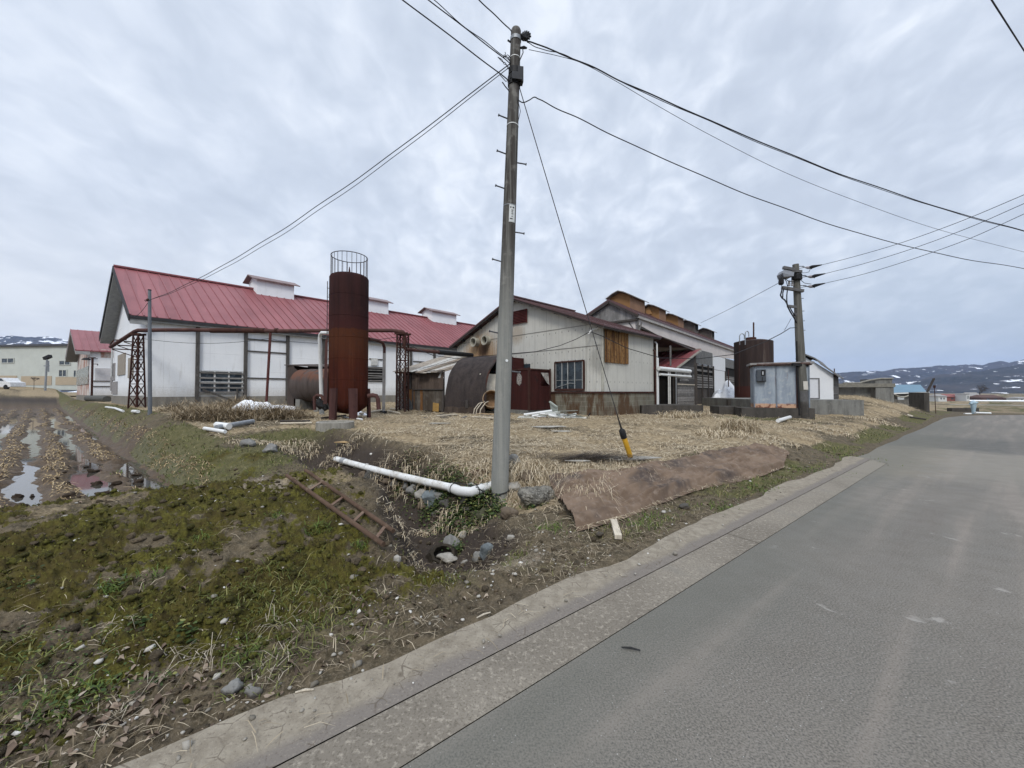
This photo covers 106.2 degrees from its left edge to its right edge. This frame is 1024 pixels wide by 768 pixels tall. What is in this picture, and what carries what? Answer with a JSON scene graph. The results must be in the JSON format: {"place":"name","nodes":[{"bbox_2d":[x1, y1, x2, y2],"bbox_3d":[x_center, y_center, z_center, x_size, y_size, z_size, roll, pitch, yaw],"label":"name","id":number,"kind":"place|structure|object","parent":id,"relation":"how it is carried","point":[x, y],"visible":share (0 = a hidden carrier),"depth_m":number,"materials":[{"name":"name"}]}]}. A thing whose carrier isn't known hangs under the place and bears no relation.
{"place":"outdoors","nodes":[
{"label":"outdoors","id":0,"kind":"place"},
{"bbox_2d":[0,336,76,391],"bbox_3d":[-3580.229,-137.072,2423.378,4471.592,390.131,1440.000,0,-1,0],"label":"hills","id":1,"kind":"structure","parent":0,"point":[5,340],"depth_m":2535.09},
{"bbox_2d":[0,412,168,505],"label":"field water","id":2,"kind":"structure","parent":0,"point":[24,486],"depth_m":8.73,"materials":[{"name":"grey liquid"}]},
{"bbox_2d":[0,387,1023,767],"bbox_3d":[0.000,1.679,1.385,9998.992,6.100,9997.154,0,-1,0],"label":"ground","id":3,"kind":"structure","parent":0,"point":[22,401],"depth_m":3.68,"materials":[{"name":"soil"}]},
{"bbox_2d":[0,378,25,388],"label":"parked car","id":4,"kind":"object","parent":3,"relation":"on","point":[6,383],"visible":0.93,"depth_m":50.32,"materials":[{"name":"white metal"}]},
{"bbox_2d":[0,344,77,389],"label":"depot","id":5,"kind":"structure","parent":3,"relation":"on","point":[25,363],"depth_m":62.87,"materials":[{"name":"paint"}]},
{"bbox_2d":[21,376,51,384],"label":"shutter door","id":6,"kind":"structure","parent":5,"relation":"in","point":[26,379],"depth_m":62.81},
{"bbox_2d":[55,377,75,384],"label":"shutter door","id":7,"kind":"structure","parent":5,"relation":"in","point":[58,380],"depth_m":62.23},
{"bbox_2d":[42,355,52,390],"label":"lamp pole","id":8,"kind":"object","parent":3,"relation":"on","point":[46,358],"visible":0.85,"depth_m":51.99,"materials":[{"name":"metal"}]},
{"bbox_2d":[1,465,143,507],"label":"mud clods","id":9,"kind":"object","parent":3,"relation":"on","point":[72,495],"visible":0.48,"depth_m":7.39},
{"bbox_2d":[65,329,113,400],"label":"barn","id":10,"kind":"structure","parent":3,"relation":"on","point":[83,346],"depth_m":35.43,"materials":[{"name":"metal"}]},
{"bbox_2d":[76,366,88,384],"bbox_3d":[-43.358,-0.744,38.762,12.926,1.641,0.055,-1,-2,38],"label":"window","id":11,"kind":"structure","parent":10,"relation":"in","point":[82,378],"depth_m":37.58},
{"bbox_2d":[88,357,97,395],"bbox_3d":[-36.219,-0.358,33.215,0.831,3.904,0.150,0,-1,0],"label":"steel post","id":12,"kind":"object","parent":3,"relation":"on","point":[92,370],"visible":0.87,"depth_m":33.19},
{"bbox_2d":[84,395,110,401],"bbox_3d":[-34.888,1.243,32.331,5.272,0.540,0.520,-1,-1,31],"label":"drain pipe","id":13,"kind":"object","parent":3,"relation":"on","point":[98,398],"visible":0.79,"depth_m":31.52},
{"bbox_2d":[0,404,213,507],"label":"rice stubble","id":14,"kind":"object","parent":3,"relation":"on","point":[60,465],"visible":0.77,"depth_m":10.04,"materials":[{"name":"plant"}]},
{"bbox_2d":[0,654,224,767],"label":"curled leaves","id":15,"kind":"object","parent":3,"relation":"on","point":[13,746],"visible":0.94,"depth_m":1.85,"materials":[{"name":"plant"}]},
{"bbox_2d":[127,333,145,408],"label":"lattice tower","id":16,"kind":"structure","parent":3,"relation":"on","point":[137,371],"depth_m":17.22,"materials":[{"name":"orange metal"}]},
{"bbox_2d":[145,289,151,414],"bbox_3d":[-12.874,-1.100,13.614,0.292,4.520,0.147,0,-1,0],"label":"grey pole","id":17,"kind":"object","parent":3,"relation":"on","point":[149,355],"visible":0.9,"depth_m":13.60,"materials":[{"name":"metal"}]},
{"bbox_2d":[221,678,243,696],"bbox_3d":[-1.477,1.614,2.036,0.085,0.082,0.098,0,-1,17],"label":"stone","id":18,"kind":"object","parent":3,"relation":"on","point":[233,687],"visible":0.9,"depth_m":2.01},
{"bbox_2d":[0,463,465,754],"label":"moss tips","id":19,"kind":"object","parent":3,"relation":"on","point":[113,600],"visible":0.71,"depth_m":2.83,"materials":[{"name":"plant"}]},
{"bbox_2d":[214,419,254,428],"bbox_3d":[-7.616,1.113,10.599,0.140,0.195,1.339,0,-1,2],"label":"grey pipe","id":20,"kind":"object","parent":3,"relation":"on","point":[241,423],"visible":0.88,"depth_m":10.65,"materials":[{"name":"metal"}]},
{"bbox_2d":[0,468,470,753],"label":"moss cushions","id":21,"kind":"object","parent":3,"relation":"on","point":[165,629],"visible":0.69,"depth_m":2.75,"materials":[{"name":"plant"}]},
{"bbox_2d":[239,438,255,446],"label":"stone","id":22,"kind":"object","parent":3,"relation":"on","point":[247,442],"visible":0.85,"depth_m":8.31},
{"bbox_2d":[244,685,262,698],"bbox_3d":[-1.364,1.625,2.021,0.100,0.058,0.072,0,-1,0],"label":"stone","id":23,"kind":"object","parent":3,"relation":"on","point":[249,693],"visible":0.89,"depth_m":2.01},
{"bbox_2d":[235,400,294,409],"bbox_3d":[-10.392,0.913,16.231,3.467,0.504,1.629,0,-1,-20],"label":"snow pile","id":24,"kind":"object","parent":3,"relation":"on","point":[251,401],"visible":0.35,"depth_m":16.03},
{"bbox_2d":[265,333,271,401],"bbox_3d":[-10.920,-0.515,17.214,0.264,3.571,0.110,0,-1,0],"label":"pipe post","id":25,"kind":"object","parent":3,"relation":"on","point":[268,368],"visible":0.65,"depth_m":17.18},
{"bbox_2d":[262,443,277,453],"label":"stone","id":26,"kind":"object","parent":3,"relation":"on","point":[271,447],"visible":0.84,"depth_m":7.88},
{"bbox_2d":[0,449,548,751],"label":"weeds","id":27,"kind":"object","parent":3,"relation":"on","point":[476,507],"visible":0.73,"depth_m":2.77,"materials":[{"name":"green plant"}]},
{"bbox_2d":[99,264,474,406],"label":"white barn","id":28,"kind":"structure","parent":3,"relation":"on","point":[190,367],"depth_m":22.41,"materials":[{"name":"paint"}]},
{"bbox_2d":[199,370,243,393],"bbox_3d":[-15.578,-0.079,20.640,0.111,1.266,2.011,-1,-2,44],"label":"window","id":29,"kind":"structure","parent":28,"relation":"in","point":[218,382],"depth_m":20.62,"materials":[{"name":"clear glass"}]},
{"bbox_2d":[368,366,382,381],"bbox_3d":[-9.530,-0.682,26.982,0.111,1.050,1.267,-1,-2,44],"label":"window","id":30,"kind":"structure","parent":28,"relation":"in","point":[374,373],"depth_m":26.92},
{"bbox_2d":[147,394,429,496],"bbox_3d":[-9.835,1.347,14.460,6.390,2.004,21.380,1,-1,-33],"label":"dry brush","id":31,"kind":"object","parent":3,"relation":"on","point":[231,411],"visible":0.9,"depth_m":12.29,"materials":[{"name":"plant"}]},
{"bbox_2d":[2,568,586,754],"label":"pale stems","id":32,"kind":"object","parent":3,"relation":"on","point":[124,703],"visible":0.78,"depth_m":2.16,"materials":[{"name":"plant"}]},
{"bbox_2d":[286,364,323,405],"bbox_3d":[-8.618,0.134,17.201,2.100,2.179,1.800,0,-1,0],"label":"tank hut","id":33,"kind":"object","parent":3,"relation":"on","point":[292,368],"visible":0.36,"depth_m":16.41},
{"bbox_2d":[289,369,328,411],"bbox_3d":[-8.232,0.280,16.291,2.040,1.858,1.424,0,-1,21],"label":"lying tank","id":34,"kind":"object","parent":3,"relation":"on","point":[303,386],"visible":0.53,"depth_m":15.80,"materials":[{"name":"brown metal"}]},
{"bbox_2d":[318,331,328,414],"bbox_3d":[-7.017,-0.357,14.316,0.288,3.240,1.092,1,-2,-39],"label":"white standpipe","id":35,"kind":"object","parent":3,"relation":"on","point":[321,411],"visible":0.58,"depth_m":14.54,"materials":[{"name":"plastic"}]},
{"bbox_2d":[316,420,353,431],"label":"concrete block","id":36,"kind":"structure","parent":3,"relation":"on","point":[323,426],"depth_m":10.08,"materials":[{"name":"concrete"}]},
{"bbox_2d":[285,469,394,546],"bbox_3d":[-1.971,1.290,4.259,2.364,0.348,0.304,-1,-2,42],"label":"ladder","id":37,"kind":"object","parent":3,"relation":"on","point":[369,534],"visible":0.99,"depth_m":4.04,"materials":[{"name":"wood"}]},
{"bbox_2d":[313,250,380,419],"bbox_3d":[-5.646,-1.560,13.306,2.035,5.751,1.454,-1,-1,33],"label":"rusty silo","id":38,"kind":"object","parent":3,"relation":"on","point":[346,366],"visible":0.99,"depth_m":12.81,"materials":[{"name":"metal"}]},
{"bbox_2d":[0,478,709,767],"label":"fallen leaves","id":39,"kind":"object","parent":3,"relation":"on","point":[196,706],"visible":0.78,"depth_m":2.22,"materials":[{"name":"plant"}]},
{"bbox_2d":[368,337,386,413],"bbox_3d":[-5.311,-0.245,15.024,0.280,3.126,2.050,0,-1,0],"label":"stained standpipe","id":40,"kind":"object","parent":3,"relation":"on","point":[383,374],"visible":0.81,"depth_m":15.85,"materials":[{"name":"metal"}]},
{"bbox_2d":[394,332,410,411],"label":"lattice tower","id":41,"kind":"structure","parent":3,"relation":"on","point":[399,354],"depth_m":17.21,"materials":[{"name":"orange metal"}]},
{"bbox_2d":[108,328,473,356],"bbox_3d":[-11.326,-1.920,19.064,18.504,1.106,3.905,0,-1,0],"label":"steam pipe","id":42,"kind":"object","parent":41,"relation":"on","point":[255,330],"visible":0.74,"depth_m":17.23,"materials":[{"name":"white metal"}]},
{"bbox_2d":[0,442,808,763],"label":"gravel stones","id":43,"kind":"object","parent":3,"relation":"on","point":[186,744],"visible":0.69,"depth_m":2.31,"materials":[{"name":"stone"}]},
{"bbox_2d":[333,456,490,496],"bbox_3d":[-2.124,1.695,7.577,4.608,0.187,0.786,-1,-2,42],"label":"drain pipe","id":44,"kind":"object","parent":3,"relation":"on","point":[458,490],"visible":0.92,"depth_m":6.61,"materials":[{"name":"white plastic"}]},
{"bbox_2d":[0,428,847,767],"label":"dry wisps","id":45,"kind":"object","parent":3,"relation":"on","point":[354,624],"visible":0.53,"depth_m":2.67,"materials":[{"name":"plant"}]},
{"bbox_2d":[0,427,850,767],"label":"soil clods","id":46,"kind":"object","parent":3,"relation":"on","point":[156,655],"visible":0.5,"depth_m":2.75,"materials":[{"name":"soil"}]},
{"bbox_2d":[393,355,462,411],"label":"plank shed","id":47,"kind":"structure","parent":3,"relation":"on","point":[426,385],"depth_m":17.89,"materials":[{"name":"wood"}]},
{"bbox_2d":[422,489,436,507],"bbox_3d":[-1.335,1.958,6.469,0.405,0.352,0.278,0,-1,21],"label":"stone","id":48,"kind":"object","parent":3,"relation":"on","point":[427,496],"visible":0.56,"depth_m":6.38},
{"bbox_2d":[425,543,458,563],"bbox_3d":[-0.917,2.315,5.081,0.390,0.389,0.384,-1,-1,37],"label":"culvert mouth","id":49,"kind":"object","parent":3,"relation":"on","point":[433,552],"visible":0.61,"depth_m":5.08},
{"bbox_2d":[436,552,457,562],"bbox_3d":[-0.845,2.258,4.999,0.216,0.091,0.264,1,-1,-37],"label":"stone","id":50,"kind":"object","parent":3,"relation":"on","point":[447,557],"visible":0.98,"depth_m":4.95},
{"bbox_2d":[443,534,459,547],"bbox_3d":[-0.876,2.229,5.414,0.265,0.221,0.243,-1,-2,42],"label":"stone","id":51,"kind":"object","parent":3,"relation":"on","point":[449,539],"visible":0.65,"depth_m":5.34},
{"bbox_2d":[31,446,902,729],"bbox_3d":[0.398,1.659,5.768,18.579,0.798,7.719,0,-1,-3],"label":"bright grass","id":52,"kind":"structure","parent":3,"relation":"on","point":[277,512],"depth_m":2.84,"materials":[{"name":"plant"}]},
{"bbox_2d":[444,356,496,413],"bbox_3d":[-1.460,0.031,17.472,2.112,2.781,2.560,-1,-1,27],"label":"arched shelter","id":53,"kind":"object","parent":3,"relation":"on","point":[466,390],"visible":0.75,"depth_m":16.61,"materials":[{"name":"brown metal"}]},
{"bbox_2d":[480,373,495,390],"bbox_3d":[-0.932,0.155,16.682,1.059,1.200,0.169,1,-2,-39],"label":"board","id":54,"kind":"object","parent":53,"relation":"attached to","point":[491,380],"visible":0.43,"depth_m":16.75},
{"bbox_2d":[479,543,493,560],"bbox_3d":[-0.312,2.045,4.683,0.174,0.228,0.188,0,-1,0],"label":"stone","id":55,"kind":"object","parent":3,"relation":"on","point":[485,548],"visible":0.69,"depth_m":4.62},
{"bbox_2d":[482,390,494,408],"bbox_3d":[-0.881,0.663,16.190,0.753,0.823,0.663,0,-1,-7],"label":"drum","id":56,"kind":"object","parent":3,"relation":"on","point":[490,398],"visible":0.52,"depth_m":16.39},
{"bbox_2d":[114,456,869,767],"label":"road shoulder","id":57,"kind":"object","parent":3,"relation":"on","point":[222,744],"visible":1,"depth_m":2.19},
{"bbox_2d":[500,506,518,519],"bbox_3d":[-0.038,1.762,5.218,0.254,0.191,0.206,0,-1,-18],"label":"stone","id":58,"kind":"object","parent":3,"relation":"on","point":[507,513],"visible":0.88,"depth_m":5.14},
{"bbox_2d":[489,25,530,502],"bbox_3d":[-0.029,-1.952,6.236,0.688,7.806,0.299,0,-1,0],"label":"utility pole","id":59,"kind":"object","parent":3,"relation":"on","point":[500,454],"visible":0.98,"depth_m":6.15,"materials":[{"name":"concrete"}]},
{"bbox_2d":[149,64,509,300],"bbox_3d":[-6.440,-4.091,9.938,14.790,2.120,0.030,-1,-1,30],"label":"overhead cable","id":60,"kind":"object","parent":59,"relation":"attached to","point":[357,178],"visible":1,"depth_m":7.95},
{"bbox_2d":[154,69,506,298],"bbox_3d":[-6.440,-4.068,9.938,14.790,2.062,0.026,-1,-1,30],"label":"overhead cable","id":61,"kind":"object","parent":59,"relation":"attached to","point":[359,182],"visible":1,"depth_m":7.97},
{"bbox_2d":[402,0,509,81],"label":"overhead cable","id":62,"kind":"object","parent":59,"relation":"attached to","point":[454,39],"visible":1,"depth_m":5.77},
{"bbox_2d":[428,0,510,63],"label":"overhead cable","id":63,"kind":"object","parent":59,"relation":"attached to","point":[469,31],"visible":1,"depth_m":5.79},
{"bbox_2d":[519,86,632,457],"bbox_3d":[1.178,-1.666,6.717,2.374,6.387,0.119,1,-1,-23],"label":"guy wire","id":64,"kind":"object","parent":59,"relation":"attached to","point":[622,433],"visible":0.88,"depth_m":6.83,"materials":[{"name":"metal"}]},
{"bbox_2d":[502,82,1023,268],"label":"overhead cable","id":65,"kind":"object","parent":59,"relation":"attached to","point":[730,187],"visible":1,"depth_m":7.61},
{"bbox_2d":[527,41,1023,230],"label":"overhead cable","id":66,"kind":"object","parent":59,"relation":"attached to","point":[755,139],"visible":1,"depth_m":7.96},
{"bbox_2d":[527,42,1023,231],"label":"overhead cable","id":67,"kind":"object","parent":59,"relation":"attached to","point":[760,143],"visible":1,"depth_m":7.97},
{"bbox_2d":[529,49,1022,251],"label":"overhead cable","id":68,"kind":"object","parent":59,"relation":"attached to","point":[737,149],"visible":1,"depth_m":7.74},
{"bbox_2d":[491,357,550,413],"bbox_3d":[0.386,0.297,17.653,1.545,3.100,2.390,1,-2,-44],"label":"steel box","id":69,"kind":"object","parent":3,"relation":"on","point":[530,390],"visible":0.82,"depth_m":16.85,"materials":[{"name":"metal"}]},
{"bbox_2d":[517,469,535,482],"bbox_3d":[0.278,1.559,6.441,0.263,0.252,0.351,-1,-2,39],"label":"stone","id":70,"kind":"object","parent":3,"relation":"on","point":[523,477],"visible":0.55,"depth_m":6.34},
{"bbox_2d":[137,395,919,520],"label":"dead grass","id":71,"kind":"structure","parent":3,"relation":"on","point":[525,443],"depth_m":9.69,"materials":[{"name":"plant"}]},
{"bbox_2d":[517,485,555,506],"bbox_3d":[0.330,1.669,5.719,0.580,0.324,0.566,-1,-1,37],"label":"concrete lump","id":72,"kind":"object","parent":3,"relation":"on","point":[536,496],"visible":0.81,"depth_m":5.53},
{"bbox_2d":[227,410,902,570],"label":"dry grass tufts","id":73,"kind":"object","parent":3,"relation":"on","point":[734,426],"visible":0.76,"depth_m":7.94,"materials":[{"name":"plant"}]},
{"bbox_2d":[449,295,691,415],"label":"corrugated shed","id":74,"kind":"structure","parent":3,"relation":"on","point":[579,381],"depth_m":17.12,"materials":[{"name":"metal"}]},
{"bbox_2d":[408,332,588,358],"bbox_3d":[-0.873,-1.630,16.295,8.215,1.005,0.657,0,-1,13],"label":"overhead cable","id":75,"kind":"object","parent":74,"relation":"attached to","point":[512,353],"visible":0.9,"depth_m":15.78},
{"bbox_2d":[554,360,584,390],"bbox_3d":[2.497,-0.356,16.687,0.140,1.299,1.613,1,-2,-44],"label":"window","id":76,"kind":"structure","parent":74,"relation":"in","point":[568,375],"depth_m":16.65,"materials":[{"name":"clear glass"}]},
{"bbox_2d":[591,327,796,358],"bbox_3d":[7.697,-1.762,16.222,9.108,1.374,0.834,0,-1,-8],"label":"overhead cable","id":77,"kind":"object","parent":74,"relation":"attached to","point":[693,358],"visible":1,"depth_m":16.37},
{"bbox_2d":[276,460,884,767],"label":"gutter","id":78,"kind":"object","parent":3,"relation":"on","point":[403,733],"visible":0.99,"depth_m":2.27,"materials":[{"name":"concrete"}]},
{"bbox_2d":[520,448,668,463],"bbox_3d":[1.433,1.296,7.007,2.901,0.265,0.958,0,-1,-8],"label":"twig heap","id":79,"kind":"object","parent":3,"relation":"on","point":[587,456],"visible":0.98,"depth_m":6.94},
{"bbox_2d":[543,462,654,521],"bbox_3d":[1.087,1.517,5.738,1.622,0.448,2.610,-1,-1,35],"label":"hanging straw","id":80,"kind":"object","parent":3,"relation":"on","point":[585,483],"visible":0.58,"depth_m":5.62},
{"bbox_2d":[610,519,621,538],"bbox_3d":[1.185,1.651,4.386,0.075,0.066,0.466,0,-1,9],"label":"timber piece","id":81,"kind":"object","parent":3,"relation":"on","point":[616,530],"visible":1,"depth_m":4.31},
{"bbox_2d":[586,290,733,404],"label":"tall hall","id":82,"kind":"structure","parent":3,"relation":"on","point":[675,332],"depth_m":27.12,"materials":[{"name":"white metal"}]},
{"bbox_2d":[549,443,789,531],"bbox_3d":[3.383,1.530,7.183,7.593,0.402,1.582,1,-1,-36],"label":"ground sheet","id":83,"kind":"object","parent":3,"relation":"on","point":[641,488],"visible":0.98,"depth_m":6.00,"materials":[{"name":"fabric"}]},
{"bbox_2d":[546,454,793,530],"bbox_3d":[3.407,1.571,7.236,7.834,0.301,1.852,1,-1,-37],"label":"straw on sheet","id":84,"kind":"object","parent":3,"relation":"on","point":[648,505],"visible":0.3,"depth_m":5.09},
{"bbox_2d":[640,404,702,414],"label":"concrete platform","id":85,"kind":"structure","parent":3,"relation":"on","point":[653,409],"depth_m":17.26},
{"bbox_2d":[653,348,701,404],"bbox_3d":[10.257,-0.520,27.286,4.565,4.135,5.294,-1,-2,41],"label":"red roof lean to","id":86,"kind":"object","parent":3,"relation":"on","point":[671,391],"visible":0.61,"depth_m":25.26,"materials":[{"name":"metal"}]},
{"bbox_2d":[654,373,677,403],"bbox_3d":[8.815,0.308,25.763,4.400,2.417,0.050,-1,-2,41],"label":"doorway","id":87,"kind":"structure","parent":86,"relation":"in","point":[663,380],"depth_m":24.81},
{"bbox_2d":[712,380,733,397],"bbox_3d":[16.966,0.637,30.682,2.358,2.001,5.354,-1,-2,43],"label":"snow pile","id":88,"kind":"object","parent":3,"relation":"on","point":[726,391],"visible":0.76,"depth_m":29.82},
{"bbox_2d":[710,406,740,414],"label":"concrete block","id":89,"kind":"structure","parent":3,"relation":"on","point":[722,410],"depth_m":18.00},
{"bbox_2d":[734,322,773,397],"bbox_3d":[16.715,-1.041,27.027,2.917,6.606,2.380,0,-1,0],"label":"round tank","id":90,"kind":"object","parent":3,"relation":"on","point":[762,352],"visible":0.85,"depth_m":26.25,"materials":[{"name":"orange metal"}]},
{"bbox_2d":[734,407,814,418],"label":"concrete slab","id":91,"kind":"structure","parent":3,"relation":"on","point":[765,412],"depth_m":16.84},
{"bbox_2d":[746,361,813,407],"bbox_3d":[12.058,0.059,17.376,2.340,2.005,1.240,-1,-1,24],"label":"metal cabin","id":92,"kind":"object","parent":91,"relation":"on","point":[773,384],"visible":0.96,"depth_m":17.06,"materials":[{"name":"metal"}]},
{"bbox_2d":[702,398,863,415],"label":"concrete plinth","id":93,"kind":"structure","parent":3,"relation":"on","point":[837,406],"depth_m":18.44,"materials":[{"name":"concrete"}]},
{"bbox_2d":[795,354,843,398],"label":"white house","id":94,"kind":"structure","parent":93,"relation":"on","point":[824,383],"depth_m":20.24,"materials":[{"name":"paint"}]},
{"bbox_2d":[810,378,819,398],"bbox_3d":[15.841,0.236,20.249,0.743,1.102,0.045,0,-1,4],"label":"door","id":95,"kind":"structure","parent":94,"relation":"in","point":[814,382],"depth_m":20.23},
{"bbox_2d":[777,263,809,418],"bbox_3d":[12.165,-1.810,16.666,1.426,6.856,0.650,0,-1,0],"label":"leaning pole","id":96,"kind":"object","parent":3,"relation":"on","point":[794,273],"visible":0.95,"depth_m":16.59,"materials":[{"name":"concrete"}]},
{"bbox_2d":[799,264,821,268],"bbox_3d":[12.823,-5.044,16.558,0.250,0.254,0.884,1,-2,-41],"label":"line insulator","id":97,"kind":"object","parent":96,"relation":"attached to","point":[809,267],"visible":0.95,"depth_m":16.47,"materials":[{"name":"black ceramic"}]},
{"bbox_2d":[814,195,1022,266],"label":"overhead cable","id":98,"kind":"object","parent":97,"relation":"attached to","point":[930,232],"visible":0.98,"depth_m":12.94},
{"bbox_2d":[801,283,822,287],"bbox_3d":[12.892,-4.216,16.550,0.953,0.220,0.258,-1,-2,44],"label":"line insulator","id":99,"kind":"object","parent":96,"relation":"attached to","point":[813,285],"visible":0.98,"depth_m":16.44,"materials":[{"name":"black ceramic"}]},
{"bbox_2d":[806,214,1023,286],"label":"overhead cable","id":100,"kind":"object","parent":99,"relation":"attached to","point":[923,255],"visible":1,"depth_m":13.54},
{"bbox_2d":[802,273,824,277],"bbox_3d":[12.898,-4.646,16.559,0.953,0.241,0.258,-1,-2,44],"label":"line insulator","id":101,"kind":"object","parent":96,"relation":"attached to","point":[811,276],"visible":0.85,"depth_m":16.45,"materials":[{"name":"black ceramic"}]},
{"bbox_2d":[805,203,1023,276],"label":"overhead cable","id":102,"kind":"object","parent":101,"relation":"attached to","point":[926,243],"visible":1,"depth_m":13.21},
{"bbox_2d":[728,369,894,402],"bbox_3d":[20.871,0.299,27.826,8.093,3.029,5.450,0,-1,10],"label":"shed","id":103,"kind":"object","parent":3,"relation":"on","point":[881,388],"visible":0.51,"depth_m":24.77,"materials":[{"name":"grey concrete"}]},
{"bbox_2d":[894,385,929,404],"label":"blue roof shed","id":104,"kind":"structure","parent":3,"relation":"on","point":[902,390],"depth_m":31.39,"materials":[{"name":"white metal"}]},
{"bbox_2d":[909,392,929,412],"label":"retaining wall","id":105,"kind":"structure","parent":3,"relation":"on","point":[919,400],"depth_m":25.98,"materials":[{"name":"concrete"}]},
{"bbox_2d":[929,394,946,401],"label":"house","id":106,"kind":"structure","parent":3,"relation":"on","point":[940,398],"depth_m":190.64,"materials":[{"name":"white"}]},
{"bbox_2d":[955,393,969,400],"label":"house","id":107,"kind":"structure","parent":3,"relation":"on","point":[962,396],"depth_m":196.56,"materials":[{"name":"white"}]},
{"bbox_2d":[970,395,1004,399],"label":"house","id":108,"kind":"structure","parent":3,"relation":"on","point":[984,397],"depth_m":200.73,"materials":[{"name":"brown"}]},
{"bbox_2d":[0,0,1023,372],"label":"sky","id":109,"kind":"structure","parent":0,"point":[177,137],"materials":[{"name":"grey"}]},
{"bbox_2d":[402,415,1023,767],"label":"road","id":110,"kind":"structure","parent":0,"point":[874,619],"depth_m":2.35,"materials":[{"name":"asphalt"}]},
{"bbox_2d":[833,359,1023,384],"bbox_3d":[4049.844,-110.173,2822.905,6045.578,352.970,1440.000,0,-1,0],"label":"hills","id":111,"kind":"structure","parent":0,"point":[902,376],"depth_m":2859.16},
{"bbox_2d":[906,364,1023,392],"bbox_3d":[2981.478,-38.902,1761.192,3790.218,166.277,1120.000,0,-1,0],"label":"hills","id":112,"kind":"structure","parent":0,"point":[1010,379],"depth_m":1604.54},
{"bbox_2d":[991,0,1023,51],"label":"overhead cable","id":113,"kind":"object","parent":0,"point":[1005,21],"visible":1,"depth_m":10.22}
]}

